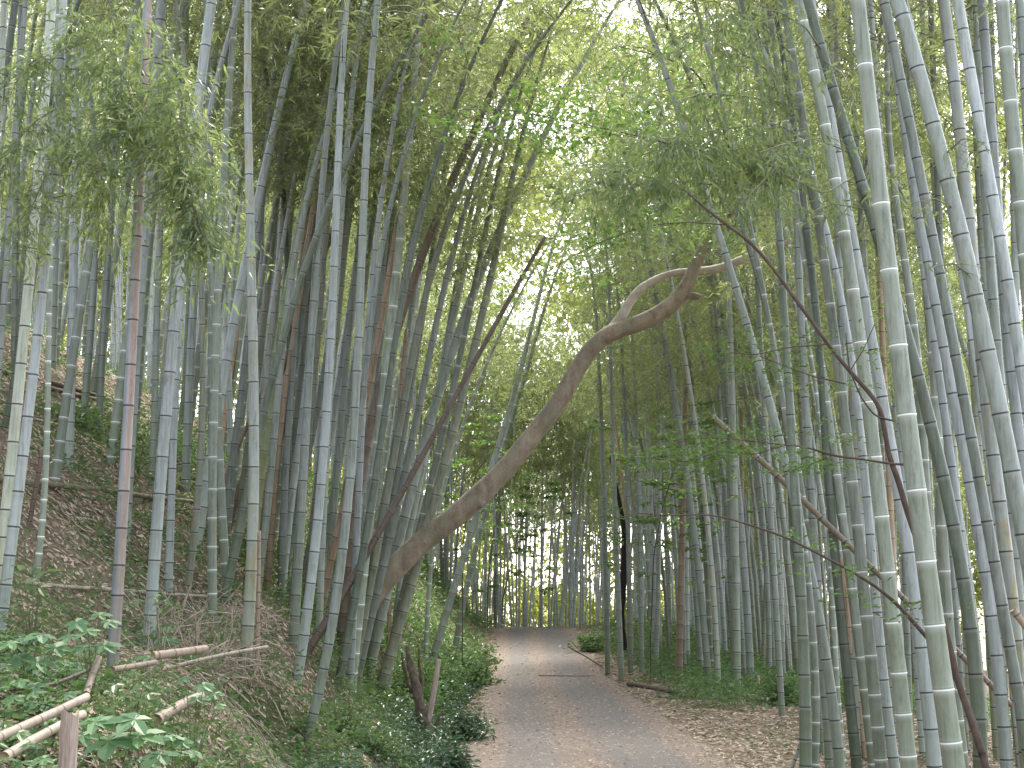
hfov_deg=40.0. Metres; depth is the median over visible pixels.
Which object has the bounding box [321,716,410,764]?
shrub
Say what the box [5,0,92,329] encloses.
bamboo
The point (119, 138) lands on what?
bamboo
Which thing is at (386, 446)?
bamboo
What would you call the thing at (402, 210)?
bamboo
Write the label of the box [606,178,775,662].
bamboo
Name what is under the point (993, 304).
bamboo
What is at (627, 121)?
bamboo
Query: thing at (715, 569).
bamboo
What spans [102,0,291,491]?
bamboo
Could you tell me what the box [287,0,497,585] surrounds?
bamboo
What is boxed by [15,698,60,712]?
broadleaf plant
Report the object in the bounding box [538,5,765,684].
bamboo
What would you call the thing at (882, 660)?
bamboo
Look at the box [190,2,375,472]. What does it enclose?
bamboo
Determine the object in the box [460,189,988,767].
slender tree
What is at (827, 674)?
bamboo
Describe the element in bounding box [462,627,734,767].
road
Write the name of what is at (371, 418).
dead bamboo
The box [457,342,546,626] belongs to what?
bamboo
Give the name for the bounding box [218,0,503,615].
bamboo
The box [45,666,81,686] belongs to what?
broadleaf plant
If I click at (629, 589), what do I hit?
bamboo
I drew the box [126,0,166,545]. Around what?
bamboo
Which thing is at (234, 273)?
bamboo
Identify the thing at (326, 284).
bamboo
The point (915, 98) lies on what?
bamboo
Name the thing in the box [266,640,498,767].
ditch plants
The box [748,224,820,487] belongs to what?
bamboo
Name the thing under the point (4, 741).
broadleaf plant
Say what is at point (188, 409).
bamboo
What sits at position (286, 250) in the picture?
bamboo
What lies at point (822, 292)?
bamboo
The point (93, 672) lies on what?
fallen bamboo
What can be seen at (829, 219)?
bamboo
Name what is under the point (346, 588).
dead bamboo
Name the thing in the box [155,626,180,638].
broadleaf plant
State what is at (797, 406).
bamboo
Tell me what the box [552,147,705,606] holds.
bamboo
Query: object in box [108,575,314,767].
twig heap
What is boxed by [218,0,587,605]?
bamboo
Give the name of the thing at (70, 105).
bamboo
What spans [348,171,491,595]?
bamboo
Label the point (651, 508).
bamboo
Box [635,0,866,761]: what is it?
bamboo
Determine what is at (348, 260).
bamboo
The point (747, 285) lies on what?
bamboo
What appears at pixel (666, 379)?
bamboo
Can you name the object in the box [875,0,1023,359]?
bamboo
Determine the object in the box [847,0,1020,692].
bamboo
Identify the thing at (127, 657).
grass
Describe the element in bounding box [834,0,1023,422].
bamboo
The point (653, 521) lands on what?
sapling
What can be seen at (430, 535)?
leaning tree
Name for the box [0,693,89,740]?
fallen bamboo
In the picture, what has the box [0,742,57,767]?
broadleaf plant
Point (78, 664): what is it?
broadleaf plant
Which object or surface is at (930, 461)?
bamboo
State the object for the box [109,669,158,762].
broadleaf plant
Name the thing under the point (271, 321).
bamboo
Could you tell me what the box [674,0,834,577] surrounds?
bamboo
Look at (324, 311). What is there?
bamboo
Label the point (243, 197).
bamboo
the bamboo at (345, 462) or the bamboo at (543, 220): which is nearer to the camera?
the bamboo at (345, 462)
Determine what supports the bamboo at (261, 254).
on the ground at (106, 576)
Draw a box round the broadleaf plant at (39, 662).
[0,633,69,679]
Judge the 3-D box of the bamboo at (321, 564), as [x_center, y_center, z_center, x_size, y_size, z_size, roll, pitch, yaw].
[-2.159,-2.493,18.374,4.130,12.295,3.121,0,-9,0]
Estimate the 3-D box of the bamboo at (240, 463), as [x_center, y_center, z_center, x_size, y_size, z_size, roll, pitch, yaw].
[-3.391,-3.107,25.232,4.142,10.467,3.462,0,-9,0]
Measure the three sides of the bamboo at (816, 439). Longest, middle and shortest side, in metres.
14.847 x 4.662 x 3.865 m
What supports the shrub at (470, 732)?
on the ground at (106, 576)
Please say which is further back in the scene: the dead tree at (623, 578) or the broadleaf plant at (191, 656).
the dead tree at (623, 578)
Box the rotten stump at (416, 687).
[401,645,444,730]
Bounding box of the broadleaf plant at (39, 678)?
[17,662,64,680]
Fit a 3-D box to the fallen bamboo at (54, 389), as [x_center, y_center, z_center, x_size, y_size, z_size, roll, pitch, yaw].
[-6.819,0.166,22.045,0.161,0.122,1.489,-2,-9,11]
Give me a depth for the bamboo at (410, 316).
23.41 m
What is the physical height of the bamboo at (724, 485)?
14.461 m
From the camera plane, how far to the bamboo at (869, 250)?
27.41 m
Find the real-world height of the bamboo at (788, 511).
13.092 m
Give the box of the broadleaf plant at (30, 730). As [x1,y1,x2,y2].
[26,718,59,737]
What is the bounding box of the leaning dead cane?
[709,414,1011,708]
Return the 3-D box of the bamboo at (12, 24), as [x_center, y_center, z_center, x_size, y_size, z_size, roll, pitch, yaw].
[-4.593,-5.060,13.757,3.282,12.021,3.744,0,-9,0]
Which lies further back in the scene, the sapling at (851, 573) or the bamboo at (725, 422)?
the bamboo at (725, 422)
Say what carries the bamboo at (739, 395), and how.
on the ground at (106, 576)
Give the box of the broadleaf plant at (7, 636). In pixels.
[0,628,28,642]
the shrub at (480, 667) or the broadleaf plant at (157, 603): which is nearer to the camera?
the broadleaf plant at (157, 603)
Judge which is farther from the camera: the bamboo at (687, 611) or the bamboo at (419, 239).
the bamboo at (687, 611)
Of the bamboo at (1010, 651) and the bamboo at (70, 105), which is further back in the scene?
the bamboo at (70, 105)
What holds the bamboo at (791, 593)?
on the ground at (106, 576)
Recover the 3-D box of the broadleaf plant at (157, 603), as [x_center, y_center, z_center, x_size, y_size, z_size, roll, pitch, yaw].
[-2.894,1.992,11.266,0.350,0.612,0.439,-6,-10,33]
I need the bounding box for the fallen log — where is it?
[626,681,679,693]
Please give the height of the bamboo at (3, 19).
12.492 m
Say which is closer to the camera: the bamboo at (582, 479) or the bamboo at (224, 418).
the bamboo at (224, 418)
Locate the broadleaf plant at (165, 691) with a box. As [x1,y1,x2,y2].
[144,687,209,704]
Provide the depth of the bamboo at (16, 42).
31.93 m
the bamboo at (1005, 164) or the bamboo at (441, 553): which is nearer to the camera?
the bamboo at (1005, 164)
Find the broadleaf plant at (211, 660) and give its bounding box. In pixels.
[194,649,218,664]
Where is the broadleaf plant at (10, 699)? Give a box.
[0,691,80,718]
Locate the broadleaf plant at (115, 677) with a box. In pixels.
[80,669,135,686]
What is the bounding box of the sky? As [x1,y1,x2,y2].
[0,0,1021,670]
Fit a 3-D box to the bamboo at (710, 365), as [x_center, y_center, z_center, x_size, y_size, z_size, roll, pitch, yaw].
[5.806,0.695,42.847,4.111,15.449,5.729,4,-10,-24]
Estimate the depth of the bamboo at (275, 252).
24.62 m
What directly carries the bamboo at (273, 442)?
on the ground at (106, 576)
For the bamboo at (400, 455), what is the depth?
22.24 m
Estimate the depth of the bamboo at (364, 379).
16.77 m
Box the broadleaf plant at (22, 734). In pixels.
[7,729,31,747]
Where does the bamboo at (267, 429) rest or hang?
on the ground at (106, 576)
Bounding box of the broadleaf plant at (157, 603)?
[123,594,182,665]
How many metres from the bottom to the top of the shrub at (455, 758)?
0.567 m
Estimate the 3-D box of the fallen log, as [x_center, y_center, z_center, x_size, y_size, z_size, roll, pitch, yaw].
[2.670,5.820,26.937,0.173,0.143,3.536,1,-9,-9]
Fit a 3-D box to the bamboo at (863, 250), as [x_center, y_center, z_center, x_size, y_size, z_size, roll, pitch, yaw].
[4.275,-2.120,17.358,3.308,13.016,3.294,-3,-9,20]
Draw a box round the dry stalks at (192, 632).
[172,608,202,647]
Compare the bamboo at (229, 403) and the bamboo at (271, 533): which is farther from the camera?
the bamboo at (229, 403)
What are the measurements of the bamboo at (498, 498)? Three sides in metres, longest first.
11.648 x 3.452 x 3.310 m
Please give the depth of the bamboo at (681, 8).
18.48 m
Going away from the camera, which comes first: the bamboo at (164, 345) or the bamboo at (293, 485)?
the bamboo at (293, 485)
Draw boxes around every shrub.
[295,688,399,737]
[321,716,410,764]
[383,650,448,708]
[416,726,487,767]
[417,647,479,703]
[437,702,504,742]
[444,643,494,673]
[458,650,505,688]
[459,638,500,663]
[559,626,616,651]
[751,661,811,706]
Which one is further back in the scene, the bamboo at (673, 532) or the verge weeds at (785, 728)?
the bamboo at (673, 532)
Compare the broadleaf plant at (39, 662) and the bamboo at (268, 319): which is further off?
the bamboo at (268, 319)
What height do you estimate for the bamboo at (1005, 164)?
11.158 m
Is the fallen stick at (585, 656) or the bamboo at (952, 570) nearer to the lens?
the bamboo at (952, 570)
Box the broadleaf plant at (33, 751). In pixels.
[19,738,58,759]
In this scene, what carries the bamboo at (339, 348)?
on the ground at (106, 576)
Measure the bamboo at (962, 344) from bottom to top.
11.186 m
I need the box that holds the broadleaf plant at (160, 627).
[139,623,171,637]
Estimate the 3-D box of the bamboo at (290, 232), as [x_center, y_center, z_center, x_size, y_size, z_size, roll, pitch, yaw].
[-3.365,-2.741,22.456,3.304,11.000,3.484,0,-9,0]
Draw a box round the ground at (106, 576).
[0,328,1015,767]
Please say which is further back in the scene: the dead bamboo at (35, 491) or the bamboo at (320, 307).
the bamboo at (320, 307)
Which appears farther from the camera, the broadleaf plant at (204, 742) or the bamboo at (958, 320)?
the bamboo at (958, 320)
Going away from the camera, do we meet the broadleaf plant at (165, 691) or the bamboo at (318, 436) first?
the broadleaf plant at (165, 691)
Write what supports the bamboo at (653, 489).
on the ground at (106, 576)
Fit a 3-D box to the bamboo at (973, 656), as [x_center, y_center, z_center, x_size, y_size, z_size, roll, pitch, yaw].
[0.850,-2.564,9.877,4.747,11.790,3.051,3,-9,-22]
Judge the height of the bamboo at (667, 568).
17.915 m
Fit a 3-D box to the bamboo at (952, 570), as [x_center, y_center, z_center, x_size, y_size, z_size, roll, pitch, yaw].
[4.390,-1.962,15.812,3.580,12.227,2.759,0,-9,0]
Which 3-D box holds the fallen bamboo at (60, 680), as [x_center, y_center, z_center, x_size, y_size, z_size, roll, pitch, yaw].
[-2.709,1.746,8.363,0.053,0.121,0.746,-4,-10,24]
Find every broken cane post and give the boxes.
[428,659,440,720]
[757,675,761,694]
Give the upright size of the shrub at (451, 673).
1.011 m
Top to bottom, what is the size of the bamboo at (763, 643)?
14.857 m
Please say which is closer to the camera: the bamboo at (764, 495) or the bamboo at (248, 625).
the bamboo at (248, 625)
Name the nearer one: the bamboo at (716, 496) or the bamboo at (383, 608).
the bamboo at (383, 608)
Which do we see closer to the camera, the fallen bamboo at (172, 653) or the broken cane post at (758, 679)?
the fallen bamboo at (172, 653)
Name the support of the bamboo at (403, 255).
on the ground at (106, 576)
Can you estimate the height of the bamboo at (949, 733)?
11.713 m
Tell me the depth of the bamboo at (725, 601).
45.15 m
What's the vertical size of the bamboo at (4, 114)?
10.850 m
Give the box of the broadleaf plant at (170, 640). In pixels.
[125,636,179,650]
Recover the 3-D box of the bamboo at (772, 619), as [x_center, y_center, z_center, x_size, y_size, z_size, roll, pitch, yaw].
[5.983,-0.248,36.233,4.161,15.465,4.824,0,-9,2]
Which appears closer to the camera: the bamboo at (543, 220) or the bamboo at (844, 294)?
the bamboo at (844, 294)
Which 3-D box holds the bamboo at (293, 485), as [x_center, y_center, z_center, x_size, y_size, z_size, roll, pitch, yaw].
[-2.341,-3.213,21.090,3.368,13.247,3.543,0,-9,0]
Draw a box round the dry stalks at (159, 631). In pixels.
[152,615,166,648]
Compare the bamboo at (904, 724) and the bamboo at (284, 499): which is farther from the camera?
the bamboo at (284, 499)
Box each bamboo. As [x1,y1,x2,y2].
[0,0,7,128]
[0,0,27,381]
[0,0,55,579]
[0,0,123,301]
[0,0,129,370]
[0,0,153,317]
[0,0,192,634]
[0,0,228,427]
[0,3,101,183]
[0,4,92,85]
[0,35,14,176]
[0,476,193,503]
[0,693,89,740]
[0,710,86,761]
[1,0,80,430]
[1,368,11,374]
[2,0,18,108]
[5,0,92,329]
[7,0,102,254]
[8,669,89,691]
[11,1,130,152]
[11,1,141,334]
[16,1,151,284]
[17,579,206,597]
[18,0,154,432]
[19,0,232,599]
[21,0,223,468]
[22,3,155,344]
[25,0,189,241]
[26,0,172,442]
[27,449,42,530]
[33,0,59,578]
[33,417,57,425]
[40,0,69,369]
[45,0,277,679]
[50,0,259,481]
[51,380,95,396]
[51,387,95,400]
[52,0,194,356]
[54,0,194,296]
[55,0,296,603]
[57,0,156,366]
[69,0,211,339]
[79,0,253,396]
[80,0,242,186]
[81,0,311,493]
[81,1,242,364]
[82,10,192,203]
[82,655,101,693]
[94,0,325,563]
[100,5,243,430]
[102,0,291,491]
[105,1,369,478]
[106,0,326,465]
[110,660,157,672]
[116,0,290,490]
[117,7,276,396]
[120,1,295,457]
[121,0,251,422]
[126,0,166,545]
[128,0,254,424]
[136,0,368,626]
[142,0,216,647]
[148,1,271,394]
[150,0,344,597]
[150,645,208,659]
[152,692,204,725]
[161,0,436,559]
[161,645,268,671]
[164,0,338,602]
[166,15,300,319]
[167,0,380,377]
[170,43,255,357]
[171,0,315,414]
[176,0,361,554]
[176,24,260,380]
[178,4,290,463]
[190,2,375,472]
[191,0,376,559]
[193,0,456,410]
[195,93,307,349]
[204,388,261,537]
[205,0,499,650]
[206,0,452,682]
[206,35,331,415]
[211,0,483,741]
[212,0,424,544]
[213,1,360,491]
[214,1,412,556]
[214,3,319,312]
[215,75,317,235]
[217,0,406,519]
[218,0,337,658]
[218,0,475,602]
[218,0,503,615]
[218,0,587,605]
[218,13,352,460]
[219,0,386,458]
[220,0,434,530]
[222,167,273,443]
[228,0,394,526]
[231,0,481,601]
[231,69,410,530]
[233,0,494,487]
[234,0,440,585]
[237,0,449,645]
[238,0,476,595]
[238,1,357,294]
[242,0,445,593]
[243,0,448,599]
[244,185,354,442]
[255,531,260,675]
[262,4,459,547]
[267,1,505,591]
[283,12,476,478]
[286,0,557,692]
[287,0,485,514]
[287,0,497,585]
[288,0,502,574]
[290,0,498,572]
[291,1,507,533]
[294,0,467,608]
[296,26,423,333]
[298,18,458,476]
[299,0,507,520]
[300,0,546,693]
[302,0,647,308]
[307,236,546,654]
[308,40,394,478]
[318,0,544,617]
[323,0,569,665]
[324,0,518,361]
[325,35,475,332]
[328,0,577,557]
[328,63,494,495]
[330,48,474,568]
[335,0,606,687]
[336,17,529,652]
[346,67,515,385]
[347,0,527,542]
[347,0,546,564]
[347,0,621,686]
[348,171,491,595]
[358,0,646,667]
[363,0,706,684]
[373,0,604,664]
[373,45,518,534]
[375,0,651,697]
[377,0,590,553]
[377,0,624,700]
[380,0,623,670]
[386,329,407,644]
[387,281,481,581]
[390,283,469,466]
[397,255,471,449]
[416,202,505,582]
[419,123,649,663]
[419,301,494,589]
[420,250,504,426]
[425,291,496,557]
[430,136,656,660]
[442,267,539,598]
[452,180,619,650]
[455,335,550,626]
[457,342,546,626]
[468,334,546,626]
[469,0,845,767]
[474,362,563,622]
[484,0,887,767]
[487,0,823,754]
[514,53,713,663]
[517,358,594,626]
[524,92,671,642]
[528,97,727,647]
[531,217,666,674]
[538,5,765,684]
[539,165,680,681]
[541,39,742,669]
[541,177,638,633]
[542,369,613,620]
[545,176,650,573]
[548,94,748,615]
[548,237,670,658]
[549,100,693,656]
[550,153,693,671]
[550,358,622,586]
[551,259,637,579]
[552,0,817,686]
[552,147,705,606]
[553,340,647,626]
[555,0,819,767]
[556,34,770,548]
[556,156,655,652]
[557,1,737,690]
[560,236,692,673]
[564,213,674,655]
[566,2,809,653]
[568,234,656,539]
[568,379,643,625]
[570,0,824,684]
[570,187,672,640]
[572,0,899,767]
[572,40,765,675]
[576,186,716,456]
[576,245,699,544]
[578,0,857,767]
[580,79,739,584]
[580,80,744,557]
[580,160,709,670]
[583,52,828,688]
[585,2,740,657]
[586,280,633,647]
[589,147,727,657]
[590,118,719,520]
[594,0,889,633]
[596,236,723,512]
[599,0,865,688]
[600,54,738,672]
[601,0,810,583]
[605,3,809,671]
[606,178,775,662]
[610,431,666,562]
[611,70,819,676]
[613,0,862,716]
[620,224,744,650]
[622,200,750,416]
[623,169,810,660]
[625,103,791,669]
[626,185,767,637]
[628,44,835,677]
[628,163,739,649]
[630,195,792,667]
[631,430,678,624]
[632,210,748,637]
[632,440,697,508]
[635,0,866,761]
[639,0,877,723]
[639,237,745,461]
[642,282,761,659]
[643,51,831,674]
[648,42,875,556]
[655,0,942,767]
[656,59,831,634]
[658,0,858,602]
[661,0,846,767]
[662,75,834,413]
[665,0,933,767]
[665,109,797,667]
[665,162,771,672]
[672,31,839,679]
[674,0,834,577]
[674,69,808,658]
[676,338,688,679]
[679,0,884,767]
[683,2,865,500]
[686,4,912,767]
[689,94,798,674]
[698,414,729,646]
[699,316,799,546]
[702,74,841,677]
[703,383,758,656]
[708,2,927,431]
[718,52,838,602]
[718,256,835,652]
[721,0,954,758]
[723,5,958,395]
[725,0,968,568]
[726,150,887,638]
[729,38,918,371]
[733,50,923,430]
[734,0,966,737]
[735,0,958,588]
[735,0,968,767]
[736,242,838,435]
[739,0,991,755]
[739,52,923,395]
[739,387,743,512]
[741,0,972,724]
[741,40,929,405]
[742,0,988,767]
[742,0,1022,374]
[743,0,1023,762]
[745,1,938,549]
[745,236,841,474]
[746,0,994,595]
[747,86,836,665]
[747,113,918,662]
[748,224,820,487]
[750,169,958,432]
[757,0,1017,751]
[757,3,967,385]
[765,0,1013,767]
[766,137,964,418]
[767,1,951,495]
[769,215,905,508]
[770,0,917,767]
[770,180,876,462]
[771,0,1004,767]
[774,488,793,663]
[775,71,989,730]
[776,206,890,414]
[778,1,974,448]
[781,0,1023,615]
[786,0,1022,407]
[787,41,972,598]
[788,439,799,555]
[793,109,969,545]
[796,130,969,722]
[799,0,1020,742]
[803,3,1022,340]
[808,10,970,375]
[811,33,967,694]
[820,1,1021,586]
[821,0,1019,615]
[824,0,1018,766]
[824,208,958,477]
[824,357,841,442]
[829,365,874,526]
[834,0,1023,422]
[840,557,866,757]
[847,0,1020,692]
[848,0,1017,760]
[850,0,965,767]
[864,30,1023,556]
[865,0,1019,767]
[872,0,1023,647]
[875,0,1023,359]
[890,0,1023,580]
[902,0,1023,590]
[903,168,1010,504]
[907,0,1022,726]
[912,0,1023,750]
[918,0,1023,483]
[937,0,1023,767]
[995,0,1023,334]
[1010,608,1023,628]
[1015,0,1023,149]
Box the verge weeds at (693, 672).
[584,614,1011,727]
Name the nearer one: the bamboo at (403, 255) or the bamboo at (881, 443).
the bamboo at (881, 443)
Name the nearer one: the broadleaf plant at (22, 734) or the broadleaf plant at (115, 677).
the broadleaf plant at (22, 734)
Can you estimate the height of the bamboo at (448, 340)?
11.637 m
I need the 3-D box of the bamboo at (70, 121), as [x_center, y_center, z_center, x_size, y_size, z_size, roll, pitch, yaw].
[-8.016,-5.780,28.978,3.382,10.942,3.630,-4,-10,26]
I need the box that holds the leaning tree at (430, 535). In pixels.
[360,9,868,681]
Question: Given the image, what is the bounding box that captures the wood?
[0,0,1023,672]
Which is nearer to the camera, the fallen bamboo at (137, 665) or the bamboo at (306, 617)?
the fallen bamboo at (137, 665)
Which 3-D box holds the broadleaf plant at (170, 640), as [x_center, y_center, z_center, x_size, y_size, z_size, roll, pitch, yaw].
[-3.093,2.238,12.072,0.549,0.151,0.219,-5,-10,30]
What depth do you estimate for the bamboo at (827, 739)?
14.07 m
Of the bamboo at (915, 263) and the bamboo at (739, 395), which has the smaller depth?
the bamboo at (915, 263)
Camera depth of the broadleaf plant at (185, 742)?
7.86 m
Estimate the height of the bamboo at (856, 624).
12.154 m
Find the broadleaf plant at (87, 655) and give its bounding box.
[74,647,120,665]
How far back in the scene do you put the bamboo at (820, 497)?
28.95 m
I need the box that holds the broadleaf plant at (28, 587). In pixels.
[0,565,63,644]
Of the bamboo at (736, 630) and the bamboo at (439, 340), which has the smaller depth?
the bamboo at (736, 630)
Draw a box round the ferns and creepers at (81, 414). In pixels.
[24,388,495,736]
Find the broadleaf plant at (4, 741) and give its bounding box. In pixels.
[0,725,18,745]
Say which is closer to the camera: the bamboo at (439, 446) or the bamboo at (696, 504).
the bamboo at (439, 446)
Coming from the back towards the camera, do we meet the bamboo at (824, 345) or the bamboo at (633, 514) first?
the bamboo at (633, 514)
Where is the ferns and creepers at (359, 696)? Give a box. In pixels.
[51,594,464,767]
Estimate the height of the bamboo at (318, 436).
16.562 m
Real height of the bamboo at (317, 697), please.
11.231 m
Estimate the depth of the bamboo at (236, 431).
19.76 m
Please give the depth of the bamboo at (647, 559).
40.28 m
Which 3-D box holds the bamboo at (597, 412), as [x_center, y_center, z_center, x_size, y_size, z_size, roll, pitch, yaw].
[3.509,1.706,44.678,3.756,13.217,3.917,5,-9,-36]
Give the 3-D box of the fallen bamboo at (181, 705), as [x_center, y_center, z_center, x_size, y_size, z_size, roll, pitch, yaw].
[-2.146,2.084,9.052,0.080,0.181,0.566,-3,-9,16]
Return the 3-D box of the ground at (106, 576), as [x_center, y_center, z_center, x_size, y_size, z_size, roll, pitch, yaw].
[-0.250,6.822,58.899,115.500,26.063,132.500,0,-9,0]
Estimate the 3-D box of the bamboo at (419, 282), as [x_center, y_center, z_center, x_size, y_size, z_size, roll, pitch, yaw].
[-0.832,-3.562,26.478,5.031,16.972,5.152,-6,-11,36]
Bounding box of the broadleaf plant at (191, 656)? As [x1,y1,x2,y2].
[180,655,198,665]
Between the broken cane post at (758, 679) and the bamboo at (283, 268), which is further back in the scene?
the bamboo at (283, 268)
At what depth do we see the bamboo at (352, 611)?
16.55 m
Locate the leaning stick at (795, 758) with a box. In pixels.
[790,744,798,767]
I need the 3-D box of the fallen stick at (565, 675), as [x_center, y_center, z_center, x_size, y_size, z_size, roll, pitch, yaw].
[1.254,6.754,32.541,1.290,0.046,0.128,0,-9,2]
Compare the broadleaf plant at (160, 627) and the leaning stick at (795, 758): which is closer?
the leaning stick at (795, 758)
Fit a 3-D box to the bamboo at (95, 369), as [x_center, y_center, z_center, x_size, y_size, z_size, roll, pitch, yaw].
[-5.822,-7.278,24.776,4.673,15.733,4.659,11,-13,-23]
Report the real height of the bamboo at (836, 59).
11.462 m
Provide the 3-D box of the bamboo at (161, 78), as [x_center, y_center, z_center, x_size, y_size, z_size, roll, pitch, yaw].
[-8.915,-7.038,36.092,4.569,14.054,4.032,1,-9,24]
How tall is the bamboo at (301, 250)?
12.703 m
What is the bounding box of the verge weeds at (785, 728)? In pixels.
[661,692,1014,767]
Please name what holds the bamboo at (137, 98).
on the ground at (106, 576)
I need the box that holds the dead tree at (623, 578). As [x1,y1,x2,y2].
[610,455,627,655]
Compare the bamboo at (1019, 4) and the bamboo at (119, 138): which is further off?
the bamboo at (119, 138)
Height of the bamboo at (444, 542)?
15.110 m
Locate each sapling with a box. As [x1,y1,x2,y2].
[399,391,558,683]
[445,419,609,626]
[564,401,781,680]
[639,483,988,762]
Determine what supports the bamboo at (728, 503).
on the ground at (106, 576)
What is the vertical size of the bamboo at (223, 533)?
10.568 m
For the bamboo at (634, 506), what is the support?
on the ground at (106, 576)
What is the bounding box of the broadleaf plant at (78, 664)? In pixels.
[63,660,86,679]
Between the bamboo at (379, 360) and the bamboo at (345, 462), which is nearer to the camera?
the bamboo at (379, 360)
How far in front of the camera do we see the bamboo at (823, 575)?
35.05 m
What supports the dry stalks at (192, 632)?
on the ground at (106, 576)
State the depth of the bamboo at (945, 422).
11.61 m
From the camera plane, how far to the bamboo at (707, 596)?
30.35 m
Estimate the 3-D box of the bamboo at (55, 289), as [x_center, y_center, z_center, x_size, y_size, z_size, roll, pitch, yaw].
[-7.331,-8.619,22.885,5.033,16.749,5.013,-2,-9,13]
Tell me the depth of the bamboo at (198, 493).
15.61 m
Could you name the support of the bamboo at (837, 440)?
on the ground at (106, 576)
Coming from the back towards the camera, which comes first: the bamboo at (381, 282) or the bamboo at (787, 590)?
the bamboo at (787, 590)
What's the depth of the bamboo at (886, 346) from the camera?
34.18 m
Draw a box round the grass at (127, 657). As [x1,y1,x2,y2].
[0,315,370,767]
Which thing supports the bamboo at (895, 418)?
on the ground at (106, 576)
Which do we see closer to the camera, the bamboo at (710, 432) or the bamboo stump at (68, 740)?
the bamboo stump at (68, 740)
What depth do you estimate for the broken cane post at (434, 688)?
17.11 m
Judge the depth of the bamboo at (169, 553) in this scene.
15.04 m
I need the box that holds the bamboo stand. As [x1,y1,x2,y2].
[0,0,1023,669]
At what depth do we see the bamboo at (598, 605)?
51.73 m
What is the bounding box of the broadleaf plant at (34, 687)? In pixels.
[0,678,46,694]
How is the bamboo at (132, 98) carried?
on the ground at (106, 576)
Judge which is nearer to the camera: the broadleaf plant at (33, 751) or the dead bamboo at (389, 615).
the broadleaf plant at (33, 751)
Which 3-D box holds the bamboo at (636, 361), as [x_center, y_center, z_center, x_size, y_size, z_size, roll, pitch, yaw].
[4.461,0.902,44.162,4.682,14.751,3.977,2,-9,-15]
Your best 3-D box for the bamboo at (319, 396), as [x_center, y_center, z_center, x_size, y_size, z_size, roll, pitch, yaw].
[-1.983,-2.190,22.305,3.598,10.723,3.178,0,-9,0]
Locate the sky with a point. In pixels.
(1007, 196)
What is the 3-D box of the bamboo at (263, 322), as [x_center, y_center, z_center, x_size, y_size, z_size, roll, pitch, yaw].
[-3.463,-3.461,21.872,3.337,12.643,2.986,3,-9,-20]
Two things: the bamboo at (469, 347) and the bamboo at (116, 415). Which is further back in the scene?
the bamboo at (469, 347)
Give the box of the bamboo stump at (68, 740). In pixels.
[58,710,78,767]
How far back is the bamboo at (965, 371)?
20.65 m
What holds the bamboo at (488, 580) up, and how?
on the ground at (106, 576)
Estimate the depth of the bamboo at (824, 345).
36.17 m
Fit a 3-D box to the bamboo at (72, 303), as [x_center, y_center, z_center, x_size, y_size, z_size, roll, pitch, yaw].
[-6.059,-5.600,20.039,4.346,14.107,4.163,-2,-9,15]
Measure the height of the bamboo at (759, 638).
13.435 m
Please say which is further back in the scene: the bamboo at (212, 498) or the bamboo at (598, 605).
the bamboo at (598, 605)
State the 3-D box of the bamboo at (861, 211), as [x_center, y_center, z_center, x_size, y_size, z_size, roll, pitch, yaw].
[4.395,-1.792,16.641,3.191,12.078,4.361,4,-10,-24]
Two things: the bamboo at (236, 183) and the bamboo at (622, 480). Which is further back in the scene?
the bamboo at (622, 480)
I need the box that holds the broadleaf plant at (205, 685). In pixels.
[177,676,226,767]
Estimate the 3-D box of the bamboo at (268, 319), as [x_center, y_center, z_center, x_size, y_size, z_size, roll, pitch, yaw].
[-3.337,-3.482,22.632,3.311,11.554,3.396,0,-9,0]
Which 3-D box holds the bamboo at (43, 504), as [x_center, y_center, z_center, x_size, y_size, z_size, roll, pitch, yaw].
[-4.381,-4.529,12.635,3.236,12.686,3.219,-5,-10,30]
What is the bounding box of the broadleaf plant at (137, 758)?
[118,751,161,767]
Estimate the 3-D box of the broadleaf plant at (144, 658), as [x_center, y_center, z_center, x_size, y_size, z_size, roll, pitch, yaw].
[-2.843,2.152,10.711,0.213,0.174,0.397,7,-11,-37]
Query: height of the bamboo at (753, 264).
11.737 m
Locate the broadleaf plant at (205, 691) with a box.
[162,687,211,704]
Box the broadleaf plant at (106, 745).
[78,712,178,767]
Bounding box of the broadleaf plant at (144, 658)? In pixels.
[130,655,160,675]
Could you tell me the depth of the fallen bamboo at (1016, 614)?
9.36 m
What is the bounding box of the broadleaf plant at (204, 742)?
[171,733,209,754]
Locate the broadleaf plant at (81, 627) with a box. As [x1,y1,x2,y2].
[57,612,123,702]
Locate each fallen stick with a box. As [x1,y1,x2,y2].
[538,675,593,675]
[568,646,601,666]
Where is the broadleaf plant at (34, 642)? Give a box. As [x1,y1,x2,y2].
[0,637,40,652]
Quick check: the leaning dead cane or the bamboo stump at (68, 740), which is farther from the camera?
the leaning dead cane
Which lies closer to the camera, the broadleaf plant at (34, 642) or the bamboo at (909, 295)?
the broadleaf plant at (34, 642)
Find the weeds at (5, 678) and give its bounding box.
[0,317,466,767]
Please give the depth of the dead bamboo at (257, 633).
13.44 m
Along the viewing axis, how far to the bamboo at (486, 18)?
30.65 m
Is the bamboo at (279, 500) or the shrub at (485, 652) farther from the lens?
the shrub at (485, 652)
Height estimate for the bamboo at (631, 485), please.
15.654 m
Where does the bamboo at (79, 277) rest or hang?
on the ground at (106, 576)
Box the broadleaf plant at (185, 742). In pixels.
[151,734,202,767]
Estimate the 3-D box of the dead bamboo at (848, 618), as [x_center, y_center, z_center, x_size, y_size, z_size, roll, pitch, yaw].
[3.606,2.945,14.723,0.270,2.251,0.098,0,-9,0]
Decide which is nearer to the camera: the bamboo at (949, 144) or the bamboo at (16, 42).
the bamboo at (949, 144)

